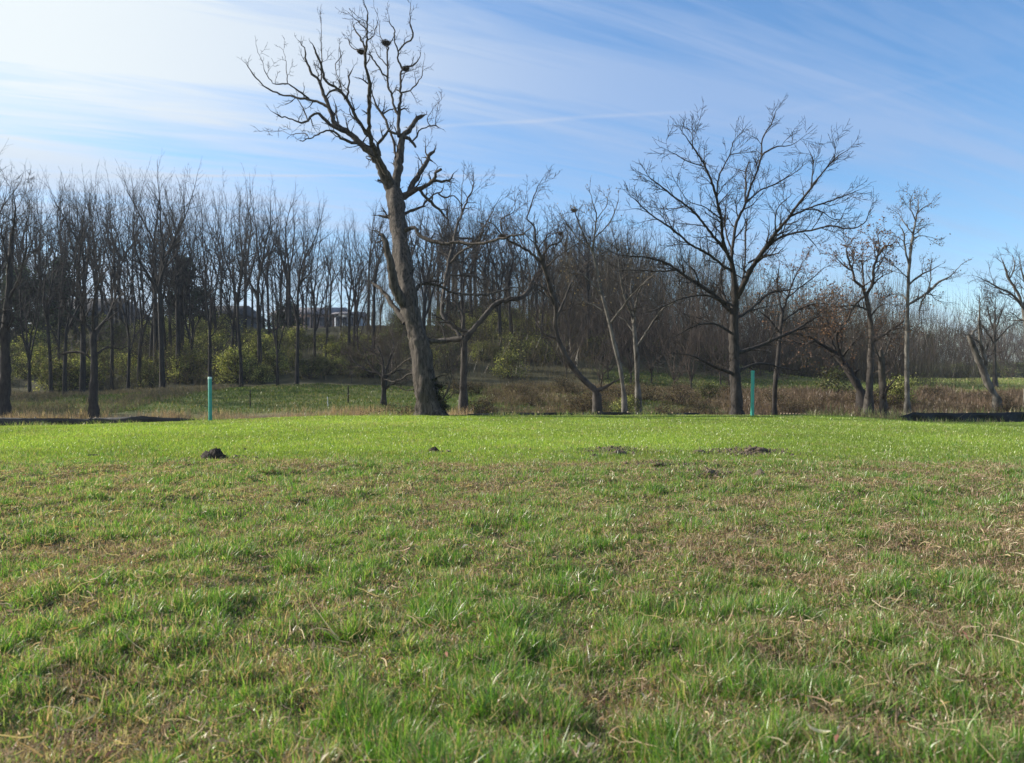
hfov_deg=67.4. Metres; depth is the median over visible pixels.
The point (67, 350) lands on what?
leafy shrub
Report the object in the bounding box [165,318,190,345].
leafy shrub
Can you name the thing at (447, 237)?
bare tree
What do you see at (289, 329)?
leafy shrub
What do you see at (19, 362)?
leafy shrub
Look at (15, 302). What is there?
bare tree
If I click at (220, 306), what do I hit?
bare tree
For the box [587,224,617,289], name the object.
bare tree
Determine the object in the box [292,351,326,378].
leafy shrub
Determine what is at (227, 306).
bare tree
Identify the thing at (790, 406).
bramble bush
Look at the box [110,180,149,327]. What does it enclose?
bare tree
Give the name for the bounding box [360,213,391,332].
bare tree
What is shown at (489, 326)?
leafy shrub
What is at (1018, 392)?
tall dry grass
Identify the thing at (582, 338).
thicket tree
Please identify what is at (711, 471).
dirt clod
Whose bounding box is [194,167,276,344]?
bare tree
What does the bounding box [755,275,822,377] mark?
thicket tree
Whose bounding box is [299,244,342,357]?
bare tree
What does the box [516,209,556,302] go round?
bare tree
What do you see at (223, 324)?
leafy shrub
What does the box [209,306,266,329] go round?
dark house
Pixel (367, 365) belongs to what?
leafy shrub
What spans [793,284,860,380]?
thicket tree
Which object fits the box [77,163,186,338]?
bare tree
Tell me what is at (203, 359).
leafy shrub
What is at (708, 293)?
bare tree
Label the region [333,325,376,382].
thicket tree
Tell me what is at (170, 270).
bare tree
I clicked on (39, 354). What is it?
leafy shrub
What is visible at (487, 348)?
leafy shrub
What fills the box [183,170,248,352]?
bare tree
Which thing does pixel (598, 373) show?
thicket tree
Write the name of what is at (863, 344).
thicket tree
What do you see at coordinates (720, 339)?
thicket tree
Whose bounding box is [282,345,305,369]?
leafy shrub
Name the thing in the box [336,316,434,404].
spreading tree
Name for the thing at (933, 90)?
sky
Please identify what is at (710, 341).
thicket tree
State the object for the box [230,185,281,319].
bare tree
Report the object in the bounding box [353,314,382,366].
thicket tree
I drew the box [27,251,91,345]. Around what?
evergreen tree
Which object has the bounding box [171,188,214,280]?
bare tree
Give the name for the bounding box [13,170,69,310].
bare tree
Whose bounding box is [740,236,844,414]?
thin tree
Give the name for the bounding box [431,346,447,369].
leafy shrub
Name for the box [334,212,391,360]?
bare tree
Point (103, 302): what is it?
bare tree
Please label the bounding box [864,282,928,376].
thicket tree
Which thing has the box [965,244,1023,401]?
edge tree
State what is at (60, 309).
bare tree
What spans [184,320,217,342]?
leafy shrub
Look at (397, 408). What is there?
bramble bush
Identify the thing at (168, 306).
bare tree
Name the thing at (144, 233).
bare tree
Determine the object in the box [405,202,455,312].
bare tree
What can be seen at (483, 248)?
bare tree
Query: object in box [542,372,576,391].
bramble bush
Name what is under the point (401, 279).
dead tree
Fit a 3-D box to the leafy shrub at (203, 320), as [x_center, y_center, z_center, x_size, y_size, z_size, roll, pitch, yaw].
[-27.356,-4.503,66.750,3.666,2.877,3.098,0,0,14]
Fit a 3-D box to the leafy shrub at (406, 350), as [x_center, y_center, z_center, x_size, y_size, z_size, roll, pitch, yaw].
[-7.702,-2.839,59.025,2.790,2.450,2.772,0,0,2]
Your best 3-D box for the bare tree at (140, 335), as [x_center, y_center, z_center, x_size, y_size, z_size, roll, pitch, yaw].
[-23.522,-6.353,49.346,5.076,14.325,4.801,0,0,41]
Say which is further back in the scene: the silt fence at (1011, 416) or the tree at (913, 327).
the tree at (913, 327)
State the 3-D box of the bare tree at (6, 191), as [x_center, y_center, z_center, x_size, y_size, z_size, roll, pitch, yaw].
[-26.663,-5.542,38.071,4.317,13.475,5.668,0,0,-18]
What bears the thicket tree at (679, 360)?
on the ground at (284, 379)
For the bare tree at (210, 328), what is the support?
on the ground at (284, 379)
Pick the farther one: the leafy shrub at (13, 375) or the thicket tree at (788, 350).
the thicket tree at (788, 350)
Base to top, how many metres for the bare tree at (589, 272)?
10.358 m
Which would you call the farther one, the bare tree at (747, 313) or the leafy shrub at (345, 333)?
the bare tree at (747, 313)
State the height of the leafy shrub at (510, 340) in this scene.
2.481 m
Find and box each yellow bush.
[489,345,529,378]
[607,391,642,412]
[874,372,922,405]
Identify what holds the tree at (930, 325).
on the ground at (284, 379)
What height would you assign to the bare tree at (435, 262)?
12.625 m
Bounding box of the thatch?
[0,457,1023,762]
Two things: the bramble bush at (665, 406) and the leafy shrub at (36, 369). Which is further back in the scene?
the leafy shrub at (36, 369)
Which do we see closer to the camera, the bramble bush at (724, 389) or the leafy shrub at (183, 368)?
the bramble bush at (724, 389)
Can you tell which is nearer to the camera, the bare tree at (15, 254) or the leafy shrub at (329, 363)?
the leafy shrub at (329, 363)
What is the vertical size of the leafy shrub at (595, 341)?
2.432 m
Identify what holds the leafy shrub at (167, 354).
on the ground at (284, 379)
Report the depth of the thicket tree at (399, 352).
49.47 m
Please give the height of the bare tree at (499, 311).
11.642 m
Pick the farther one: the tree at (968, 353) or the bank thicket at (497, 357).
the tree at (968, 353)
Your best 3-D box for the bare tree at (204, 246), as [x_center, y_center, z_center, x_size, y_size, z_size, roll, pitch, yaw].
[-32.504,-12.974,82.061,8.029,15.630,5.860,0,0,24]
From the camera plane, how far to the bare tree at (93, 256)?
58.30 m
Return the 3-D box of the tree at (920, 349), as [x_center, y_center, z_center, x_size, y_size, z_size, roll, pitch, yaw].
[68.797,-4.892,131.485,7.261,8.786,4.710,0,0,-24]
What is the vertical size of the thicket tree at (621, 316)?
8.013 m
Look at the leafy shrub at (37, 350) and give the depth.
55.71 m
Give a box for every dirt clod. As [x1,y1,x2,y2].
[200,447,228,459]
[429,446,438,451]
[610,449,626,454]
[651,462,674,466]
[699,469,717,474]
[745,446,767,452]
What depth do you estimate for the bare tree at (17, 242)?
67.79 m
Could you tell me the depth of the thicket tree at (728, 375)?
47.97 m
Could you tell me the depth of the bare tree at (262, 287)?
79.12 m
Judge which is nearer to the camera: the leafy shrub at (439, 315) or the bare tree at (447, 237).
the leafy shrub at (439, 315)
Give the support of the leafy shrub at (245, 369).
on the ground at (284, 379)
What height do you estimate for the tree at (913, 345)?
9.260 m
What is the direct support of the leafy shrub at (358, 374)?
on the ground at (284, 379)
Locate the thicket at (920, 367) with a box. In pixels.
[544,213,1004,386]
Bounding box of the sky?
[0,0,1023,362]
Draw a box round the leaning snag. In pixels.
[966,288,1006,411]
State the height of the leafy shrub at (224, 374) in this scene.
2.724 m
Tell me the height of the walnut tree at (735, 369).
10.721 m
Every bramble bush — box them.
[353,406,391,414]
[376,396,414,414]
[395,401,414,414]
[444,375,475,394]
[457,392,514,413]
[467,380,491,393]
[501,376,538,397]
[514,388,544,405]
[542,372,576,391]
[559,383,580,392]
[559,388,604,412]
[575,382,618,407]
[603,379,644,400]
[624,378,658,394]
[631,380,667,401]
[642,396,684,412]
[654,380,702,404]
[665,379,694,391]
[677,397,718,414]
[708,379,749,396]
[755,387,797,405]
[766,398,808,413]
[790,387,811,394]
[795,395,835,412]
[818,392,848,403]
[819,406,856,416]
[841,387,895,408]
[878,388,917,407]
[889,400,929,413]
[913,382,955,400]
[964,385,1007,400]
[986,393,1023,407]
[988,399,1022,412]
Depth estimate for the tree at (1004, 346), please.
121.48 m
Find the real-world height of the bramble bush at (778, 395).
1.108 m
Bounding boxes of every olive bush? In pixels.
[694,379,722,401]
[810,365,862,393]
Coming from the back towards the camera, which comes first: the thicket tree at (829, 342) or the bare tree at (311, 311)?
the bare tree at (311, 311)
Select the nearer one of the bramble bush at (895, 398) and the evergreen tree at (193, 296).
the bramble bush at (895, 398)
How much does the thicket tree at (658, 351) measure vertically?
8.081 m
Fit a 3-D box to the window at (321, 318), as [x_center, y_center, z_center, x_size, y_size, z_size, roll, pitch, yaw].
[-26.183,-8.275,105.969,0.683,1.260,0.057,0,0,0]
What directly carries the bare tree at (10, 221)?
on the ground at (284, 379)
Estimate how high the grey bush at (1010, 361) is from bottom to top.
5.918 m
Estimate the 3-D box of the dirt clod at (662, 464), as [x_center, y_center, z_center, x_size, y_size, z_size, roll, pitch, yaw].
[1.692,0.938,8.677,0.313,0.049,0.217,0,0,0]
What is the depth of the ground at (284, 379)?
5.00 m
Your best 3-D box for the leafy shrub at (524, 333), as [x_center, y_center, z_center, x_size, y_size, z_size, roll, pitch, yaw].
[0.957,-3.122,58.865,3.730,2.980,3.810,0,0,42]
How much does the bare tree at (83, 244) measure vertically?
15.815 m
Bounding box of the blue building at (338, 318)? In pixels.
[331,312,370,325]
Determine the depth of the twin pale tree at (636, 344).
30.71 m
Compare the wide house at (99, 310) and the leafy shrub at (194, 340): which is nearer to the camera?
the leafy shrub at (194, 340)
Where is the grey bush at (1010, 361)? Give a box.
[991,339,1023,379]
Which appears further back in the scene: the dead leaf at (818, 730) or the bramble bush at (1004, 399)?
the bramble bush at (1004, 399)
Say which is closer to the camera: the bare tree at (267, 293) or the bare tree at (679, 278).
the bare tree at (267, 293)
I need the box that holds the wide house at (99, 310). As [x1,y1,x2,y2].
[30,298,151,329]
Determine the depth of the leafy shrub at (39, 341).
58.83 m
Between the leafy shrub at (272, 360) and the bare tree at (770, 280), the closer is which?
the leafy shrub at (272, 360)
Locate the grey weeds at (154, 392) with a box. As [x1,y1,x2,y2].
[2,383,242,418]
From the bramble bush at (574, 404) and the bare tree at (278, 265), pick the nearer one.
the bramble bush at (574, 404)
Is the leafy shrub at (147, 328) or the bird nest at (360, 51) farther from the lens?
the leafy shrub at (147, 328)
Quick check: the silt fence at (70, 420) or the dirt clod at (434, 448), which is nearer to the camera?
the dirt clod at (434, 448)
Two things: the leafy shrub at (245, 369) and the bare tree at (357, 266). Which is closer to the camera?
the leafy shrub at (245, 369)
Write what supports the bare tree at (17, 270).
on the ground at (284, 379)
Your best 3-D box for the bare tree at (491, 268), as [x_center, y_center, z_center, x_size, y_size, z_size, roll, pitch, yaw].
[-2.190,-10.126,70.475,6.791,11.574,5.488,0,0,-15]
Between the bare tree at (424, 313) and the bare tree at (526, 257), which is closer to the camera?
the bare tree at (424, 313)
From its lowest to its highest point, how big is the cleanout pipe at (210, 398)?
1.285 m
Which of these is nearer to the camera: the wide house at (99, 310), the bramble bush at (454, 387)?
the bramble bush at (454, 387)
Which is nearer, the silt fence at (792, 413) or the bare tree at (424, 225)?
the silt fence at (792, 413)
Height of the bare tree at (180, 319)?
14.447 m
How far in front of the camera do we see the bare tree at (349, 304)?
57.67 m
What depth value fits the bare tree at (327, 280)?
78.83 m
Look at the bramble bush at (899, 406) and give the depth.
30.72 m
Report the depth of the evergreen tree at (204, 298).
75.93 m
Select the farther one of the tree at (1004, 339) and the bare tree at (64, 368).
the tree at (1004, 339)
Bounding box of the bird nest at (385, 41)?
[381,39,390,46]
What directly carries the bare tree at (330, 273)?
on the ground at (284, 379)
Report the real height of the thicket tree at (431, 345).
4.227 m
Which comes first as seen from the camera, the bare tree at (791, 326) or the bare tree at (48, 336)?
the bare tree at (48, 336)
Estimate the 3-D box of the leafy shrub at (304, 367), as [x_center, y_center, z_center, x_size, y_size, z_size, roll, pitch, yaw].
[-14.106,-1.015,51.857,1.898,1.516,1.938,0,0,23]
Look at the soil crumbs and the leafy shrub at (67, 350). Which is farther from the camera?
the leafy shrub at (67, 350)
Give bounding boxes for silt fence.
[0,416,202,425]
[467,411,699,415]
[780,413,807,415]
[899,411,1023,422]
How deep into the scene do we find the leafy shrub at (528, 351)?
57.39 m
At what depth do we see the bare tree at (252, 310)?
75.56 m
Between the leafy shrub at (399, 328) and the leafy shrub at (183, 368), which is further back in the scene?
the leafy shrub at (399, 328)
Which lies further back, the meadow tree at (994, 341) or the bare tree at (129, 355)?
the meadow tree at (994, 341)
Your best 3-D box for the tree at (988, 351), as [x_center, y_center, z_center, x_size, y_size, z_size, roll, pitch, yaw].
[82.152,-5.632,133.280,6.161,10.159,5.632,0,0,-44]
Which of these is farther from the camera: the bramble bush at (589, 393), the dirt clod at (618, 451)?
the bramble bush at (589, 393)
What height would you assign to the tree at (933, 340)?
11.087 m
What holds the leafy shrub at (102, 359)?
on the ground at (284, 379)
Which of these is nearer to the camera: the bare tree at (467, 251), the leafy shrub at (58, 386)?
the leafy shrub at (58, 386)
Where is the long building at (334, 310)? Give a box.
[270,307,347,327]
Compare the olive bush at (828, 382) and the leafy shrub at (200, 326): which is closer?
the olive bush at (828, 382)
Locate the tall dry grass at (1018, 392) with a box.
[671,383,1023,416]
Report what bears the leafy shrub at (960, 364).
on the ground at (284, 379)
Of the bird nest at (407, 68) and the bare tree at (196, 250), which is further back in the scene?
the bare tree at (196, 250)
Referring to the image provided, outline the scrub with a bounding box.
[806,360,1022,377]
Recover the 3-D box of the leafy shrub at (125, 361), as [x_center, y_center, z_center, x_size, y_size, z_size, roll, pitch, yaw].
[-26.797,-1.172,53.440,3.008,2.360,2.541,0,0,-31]
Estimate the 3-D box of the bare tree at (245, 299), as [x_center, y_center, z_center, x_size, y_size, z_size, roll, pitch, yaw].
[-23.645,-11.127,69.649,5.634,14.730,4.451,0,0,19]
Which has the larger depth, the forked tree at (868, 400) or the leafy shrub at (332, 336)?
the leafy shrub at (332, 336)
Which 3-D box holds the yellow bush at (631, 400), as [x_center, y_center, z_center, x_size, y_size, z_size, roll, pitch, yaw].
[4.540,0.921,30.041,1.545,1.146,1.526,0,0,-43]
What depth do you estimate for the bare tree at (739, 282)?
103.17 m
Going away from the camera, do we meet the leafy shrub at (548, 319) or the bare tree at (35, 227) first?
the leafy shrub at (548, 319)
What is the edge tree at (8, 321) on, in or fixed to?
on the ground at (284, 379)
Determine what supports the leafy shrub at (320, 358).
on the ground at (284, 379)
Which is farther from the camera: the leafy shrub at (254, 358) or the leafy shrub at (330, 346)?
the leafy shrub at (330, 346)
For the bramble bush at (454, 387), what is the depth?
38.43 m
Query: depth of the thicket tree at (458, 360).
50.10 m
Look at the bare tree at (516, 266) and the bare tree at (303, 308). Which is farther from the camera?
the bare tree at (516, 266)
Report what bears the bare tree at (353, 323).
on the ground at (284, 379)
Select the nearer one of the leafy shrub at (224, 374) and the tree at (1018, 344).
the leafy shrub at (224, 374)
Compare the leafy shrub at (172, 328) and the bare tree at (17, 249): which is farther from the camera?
the leafy shrub at (172, 328)
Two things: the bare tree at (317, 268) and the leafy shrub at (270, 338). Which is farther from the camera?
the bare tree at (317, 268)
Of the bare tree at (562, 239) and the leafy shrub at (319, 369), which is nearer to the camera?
the leafy shrub at (319, 369)
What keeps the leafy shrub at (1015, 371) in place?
on the ground at (284, 379)
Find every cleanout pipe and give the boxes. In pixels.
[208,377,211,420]
[750,371,754,415]
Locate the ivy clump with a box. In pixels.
[422,378,450,414]
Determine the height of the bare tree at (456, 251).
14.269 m
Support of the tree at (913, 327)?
on the ground at (284, 379)
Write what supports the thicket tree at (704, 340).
on the ground at (284, 379)
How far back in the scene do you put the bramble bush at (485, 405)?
30.24 m
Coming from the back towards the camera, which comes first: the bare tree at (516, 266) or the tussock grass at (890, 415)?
the bare tree at (516, 266)
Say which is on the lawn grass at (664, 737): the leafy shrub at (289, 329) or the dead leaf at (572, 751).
the dead leaf at (572, 751)
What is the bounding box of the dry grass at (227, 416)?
[0,402,473,419]
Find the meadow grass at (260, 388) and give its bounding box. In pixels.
[10,362,1023,414]
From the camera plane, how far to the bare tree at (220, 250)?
74.55 m
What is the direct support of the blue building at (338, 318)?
on the ground at (284, 379)
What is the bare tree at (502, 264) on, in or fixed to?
on the ground at (284, 379)
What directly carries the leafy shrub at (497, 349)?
on the ground at (284, 379)
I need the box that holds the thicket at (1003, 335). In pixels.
[681,310,1023,376]
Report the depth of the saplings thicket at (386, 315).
62.51 m
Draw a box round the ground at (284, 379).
[0,325,1023,762]
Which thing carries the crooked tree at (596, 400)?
on the ground at (284, 379)
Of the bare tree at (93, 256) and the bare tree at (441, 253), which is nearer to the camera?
the bare tree at (93, 256)
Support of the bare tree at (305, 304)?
on the ground at (284, 379)
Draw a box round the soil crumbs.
[118,445,842,479]
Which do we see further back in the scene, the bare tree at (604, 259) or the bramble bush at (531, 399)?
the bare tree at (604, 259)
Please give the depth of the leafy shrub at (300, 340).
63.21 m
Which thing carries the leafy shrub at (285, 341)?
on the ground at (284, 379)
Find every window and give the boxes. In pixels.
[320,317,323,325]
[336,317,339,325]
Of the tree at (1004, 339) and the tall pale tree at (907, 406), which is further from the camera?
the tree at (1004, 339)
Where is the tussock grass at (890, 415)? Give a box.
[807,405,1023,421]
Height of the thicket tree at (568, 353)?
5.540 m
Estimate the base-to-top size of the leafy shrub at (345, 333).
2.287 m
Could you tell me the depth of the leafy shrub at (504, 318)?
65.34 m
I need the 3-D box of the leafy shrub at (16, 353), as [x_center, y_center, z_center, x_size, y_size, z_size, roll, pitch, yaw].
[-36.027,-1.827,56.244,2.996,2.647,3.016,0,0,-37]
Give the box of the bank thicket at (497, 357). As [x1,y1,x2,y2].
[10,308,605,391]
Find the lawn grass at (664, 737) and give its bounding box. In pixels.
[0,437,1023,762]
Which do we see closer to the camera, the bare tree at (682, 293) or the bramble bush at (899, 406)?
the bramble bush at (899, 406)
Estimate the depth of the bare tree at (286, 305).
77.62 m
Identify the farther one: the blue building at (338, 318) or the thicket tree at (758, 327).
the blue building at (338, 318)
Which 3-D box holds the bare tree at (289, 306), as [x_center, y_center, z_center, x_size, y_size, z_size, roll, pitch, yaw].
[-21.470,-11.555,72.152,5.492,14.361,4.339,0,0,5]
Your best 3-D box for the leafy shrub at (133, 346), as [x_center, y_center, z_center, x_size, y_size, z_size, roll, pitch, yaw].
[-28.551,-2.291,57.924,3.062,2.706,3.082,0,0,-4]
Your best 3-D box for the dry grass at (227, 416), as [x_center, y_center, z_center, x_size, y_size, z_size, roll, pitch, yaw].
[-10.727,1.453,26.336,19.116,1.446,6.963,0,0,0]
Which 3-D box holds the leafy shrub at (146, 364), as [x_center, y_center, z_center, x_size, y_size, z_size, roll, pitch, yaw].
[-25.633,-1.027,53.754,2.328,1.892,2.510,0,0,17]
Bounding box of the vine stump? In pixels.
[860,315,906,417]
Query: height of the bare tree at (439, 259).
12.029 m
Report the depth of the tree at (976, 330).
162.02 m
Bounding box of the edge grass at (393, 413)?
[4,409,1023,425]
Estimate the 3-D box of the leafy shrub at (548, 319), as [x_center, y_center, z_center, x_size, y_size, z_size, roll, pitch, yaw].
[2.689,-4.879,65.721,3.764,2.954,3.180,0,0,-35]
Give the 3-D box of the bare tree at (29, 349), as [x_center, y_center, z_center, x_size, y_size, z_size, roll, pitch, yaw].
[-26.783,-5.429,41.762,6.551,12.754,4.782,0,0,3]
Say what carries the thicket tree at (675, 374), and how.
on the ground at (284, 379)
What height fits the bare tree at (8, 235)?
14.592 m
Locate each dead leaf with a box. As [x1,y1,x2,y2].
[567,743,577,756]
[807,724,829,733]
[943,675,963,682]
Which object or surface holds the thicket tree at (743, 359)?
on the ground at (284, 379)
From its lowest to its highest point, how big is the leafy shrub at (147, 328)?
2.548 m
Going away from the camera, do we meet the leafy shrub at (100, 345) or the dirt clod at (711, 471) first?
the dirt clod at (711, 471)
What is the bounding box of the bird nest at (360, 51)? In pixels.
[357,48,364,54]
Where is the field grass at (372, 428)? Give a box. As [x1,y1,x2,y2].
[0,414,1023,481]
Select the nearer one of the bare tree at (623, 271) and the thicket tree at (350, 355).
the thicket tree at (350, 355)
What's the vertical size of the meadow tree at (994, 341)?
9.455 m
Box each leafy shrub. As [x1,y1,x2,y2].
[10,326,53,356]
[10,339,32,371]
[10,342,25,359]
[11,325,62,358]
[11,352,40,378]
[11,360,17,383]
[13,339,70,373]
[22,343,62,375]
[23,353,77,390]
[27,355,89,391]
[36,324,77,350]
[54,343,88,363]
[60,350,107,388]
[68,334,89,358]
[71,361,108,388]
[73,341,122,381]
[85,310,119,340]
[97,338,120,361]
[100,349,121,371]
[106,319,132,342]
[108,353,147,379]
[114,340,148,365]
[118,364,150,388]
[130,319,150,343]
[130,355,158,378]
[130,363,170,389]
[136,333,196,379]
[143,325,158,347]
[156,338,207,379]
[164,315,175,332]
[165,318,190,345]
[166,352,202,382]
[184,315,212,338]
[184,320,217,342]
[184,330,201,354]
[185,328,226,356]
[194,352,219,374]
[199,328,231,353]
[205,342,266,383]
[207,362,226,381]
[212,345,252,383]
[213,313,249,340]
[222,354,265,380]
[225,351,254,380]
[234,329,274,364]
[240,325,262,341]
[249,362,275,383]
[250,330,286,360]
[254,344,293,374]
[261,319,279,335]
[272,334,293,350]
[278,325,295,344]
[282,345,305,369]
[283,326,312,348]
[285,324,309,345]
[290,359,314,376]
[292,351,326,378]
[302,359,331,376]
[303,333,320,346]
[305,346,332,374]
[309,329,333,350]
[319,357,337,374]
[320,338,346,366]
[325,332,342,345]
[325,355,351,374]
[327,340,352,363]
[336,326,355,344]
[340,328,369,350]
[347,350,385,377]
[352,361,368,377]
[355,356,387,377]
[377,320,407,343]
[385,301,406,329]
[386,314,428,336]
[396,336,410,358]
[426,307,455,331]
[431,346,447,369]
[453,313,493,348]
[466,304,483,317]
[467,339,489,359]
[475,310,508,338]
[475,339,497,358]
[479,313,496,338]
[489,329,525,358]
[490,339,515,361]
[511,323,544,357]
[515,339,543,362]
[516,329,547,361]
[521,311,557,338]
[581,331,618,360]
[790,355,818,377]
[946,363,971,377]
[997,366,1007,377]
[999,356,1023,377]
[1012,356,1023,377]
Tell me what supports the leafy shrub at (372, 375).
on the ground at (284, 379)
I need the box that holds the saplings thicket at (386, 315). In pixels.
[352,240,665,366]
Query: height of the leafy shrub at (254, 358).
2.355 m
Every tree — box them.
[0,140,32,251]
[0,166,60,417]
[0,168,50,313]
[0,168,56,323]
[0,169,77,393]
[0,172,45,287]
[0,181,31,308]
[0,185,34,275]
[0,193,37,269]
[0,194,48,364]
[0,222,28,310]
[0,263,50,348]
[1,165,57,314]
[1,219,39,271]
[1,237,39,310]
[2,167,99,360]
[2,170,59,265]
[6,172,84,391]
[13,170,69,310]
[21,191,80,343]
[22,175,69,300]
[22,179,86,282]
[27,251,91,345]
[28,254,146,418]
[34,173,138,395]
[37,175,86,325]
[38,167,112,392]
[42,173,110,342]
[51,181,103,312]
[53,159,171,391]
[58,179,123,328]
[61,172,131,343]
[63,172,112,330]
[67,178,136,328]
[69,161,128,332]
[73,167,153,389]
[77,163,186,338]
[86,183,152,326]
[90,186,161,323]
[92,172,154,326]
[98,176,192,388]
[104,153,210,387]
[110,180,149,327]
[111,168,186,324]
[116,161,180,374]
[121,177,207,343]
[121,182,192,370]
[123,172,175,303]
[126,182,253,379]
[130,170,199,376]
[137,186,216,371]
[138,187,198,383]
[141,171,208,369]
[143,172,194,316]
[149,173,214,381]
[150,255,211,331]
[165,197,213,311]
[167,168,250,376]
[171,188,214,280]
[171,189,224,286]
[172,283,224,325]
[178,166,272,354]
[182,181,240,323]
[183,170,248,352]
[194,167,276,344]
[196,194,243,316]
[197,185,250,331]
[199,169,274,386]
[204,178,268,348]
[213,173,285,381]
[226,200,262,328]
[229,178,288,336]
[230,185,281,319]
[236,191,314,311]
[238,195,293,336]
[239,0,533,415]
[247,176,321,385]
[247,195,331,384]
[251,183,312,331]
[253,188,293,328]
[259,211,299,328]
[261,214,303,327]
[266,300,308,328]
[279,191,337,329]
[280,198,315,334]
[290,206,339,327]
[296,198,335,327]
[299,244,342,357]
[307,212,341,326]
[314,227,346,365]
[315,229,345,326]
[320,210,356,341]
[325,206,389,323]
[327,316,362,363]
[328,217,376,361]
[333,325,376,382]
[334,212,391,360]
[334,214,374,347]
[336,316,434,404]
[347,196,387,330]
[347,206,391,349]
[347,208,379,324]
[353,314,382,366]
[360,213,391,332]
[371,319,408,378]
[380,321,411,377]
[382,187,432,279]
[402,327,437,367]
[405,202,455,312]
[408,218,464,331]
[409,161,560,414]
[410,204,459,323]
[410,206,469,309]
[423,203,486,301]
[423,204,463,329]
[424,185,478,333]
[424,186,500,352]
[426,199,505,342]
[426,209,464,299]
[426,213,467,308]
[434,322,467,379]
[438,198,491,301]
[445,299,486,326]
[451,205,494,304]
[457,224,512,314]
[461,207,521,348]
[463,206,528,297]
[465,198,518,303]
[465,203,500,304]
[466,165,635,412]
[483,212,517,310]
[487,207,532,333]
[490,213,519,309]
[500,205,569,311]
[501,223,529,304]
[504,213,562,301]
[505,218,535,325]
[508,217,571,338]
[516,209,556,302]
[516,209,565,349]
[526,265,609,376]
[535,216,598,358]
[538,218,561,309]
[540,206,578,307]
[540,219,584,318]
[543,202,601,327]
[545,322,571,361]
[547,179,662,411]
[551,303,591,376]
[555,206,609,356]
[557,213,587,288]
[558,214,601,307]
[559,233,609,322]
[561,228,622,305]
[570,289,641,378]
[575,320,621,382]
[579,211,619,324]
[583,267,655,362]
[584,224,622,333]
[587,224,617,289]
[591,95,880,414]
[593,250,662,381]
[596,206,650,293]
[601,208,655,296]
[601,245,692,412]
[602,223,650,353]
[609,256,681,355]
[613,265,678,382]
[618,211,672,276]
[621,209,676,310]
[629,282,713,385]
[637,273,693,371]
[640,228,675,330]
[656,298,706,375]
[660,240,705,340]
[660,269,718,387]
[662,234,714,330]
[663,225,699,325]
[672,280,731,375]
[674,265,756,384]
[675,244,729,362]
[678,301,716,371]
[698,265,727,331]
[699,251,757,338]
[704,255,738,337]
[704,303,751,388]
[714,256,763,309]
[717,290,777,370]
[720,271,784,364]
[720,280,784,375]
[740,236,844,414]
[745,282,774,367]
[749,279,813,372]
[754,263,790,322]
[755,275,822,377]
[764,278,899,413]
[769,313,803,374]
[773,263,821,356]
[787,280,814,359]
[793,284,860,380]
[796,323,850,374]
[816,211,923,417]
[837,292,900,381]
[855,273,928,381]
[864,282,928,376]
[871,287,942,375]
[876,182,971,414]
[885,309,929,353]
[895,327,922,376]
[903,302,952,359]
[909,329,927,377]
[910,322,956,358]
[915,318,953,377]
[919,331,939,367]
[934,312,977,362]
[935,331,967,363]
[937,309,974,362]
[939,274,1022,386]
[944,332,972,368]
[952,326,985,368]
[953,301,1007,369]
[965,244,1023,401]
[965,320,1005,369]
[970,305,1009,360]
[981,310,1023,376]
[985,305,1023,366]
[1003,321,1023,370]
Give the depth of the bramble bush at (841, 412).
28.71 m
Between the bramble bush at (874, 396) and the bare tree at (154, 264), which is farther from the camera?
the bare tree at (154, 264)
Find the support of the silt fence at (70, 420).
on the ground at (284, 379)
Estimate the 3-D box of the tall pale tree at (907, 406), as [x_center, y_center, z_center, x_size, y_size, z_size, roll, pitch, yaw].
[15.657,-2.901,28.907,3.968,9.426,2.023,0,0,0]
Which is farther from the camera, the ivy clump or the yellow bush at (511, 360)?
the yellow bush at (511, 360)
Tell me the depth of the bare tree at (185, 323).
53.07 m
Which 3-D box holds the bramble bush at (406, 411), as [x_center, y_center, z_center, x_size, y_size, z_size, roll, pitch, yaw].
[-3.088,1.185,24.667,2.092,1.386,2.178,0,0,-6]
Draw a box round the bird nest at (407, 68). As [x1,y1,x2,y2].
[401,64,409,71]
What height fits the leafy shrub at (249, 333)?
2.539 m
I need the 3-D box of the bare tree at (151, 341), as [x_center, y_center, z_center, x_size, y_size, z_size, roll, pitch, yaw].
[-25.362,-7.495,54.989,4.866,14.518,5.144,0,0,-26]
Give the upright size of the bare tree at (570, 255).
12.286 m
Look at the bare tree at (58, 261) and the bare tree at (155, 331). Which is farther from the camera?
the bare tree at (58, 261)
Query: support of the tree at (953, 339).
on the ground at (284, 379)
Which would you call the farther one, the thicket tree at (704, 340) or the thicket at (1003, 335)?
the thicket at (1003, 335)
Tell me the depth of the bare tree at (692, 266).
78.12 m
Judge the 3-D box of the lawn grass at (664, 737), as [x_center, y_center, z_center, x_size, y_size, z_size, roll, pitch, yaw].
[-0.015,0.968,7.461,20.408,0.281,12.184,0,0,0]

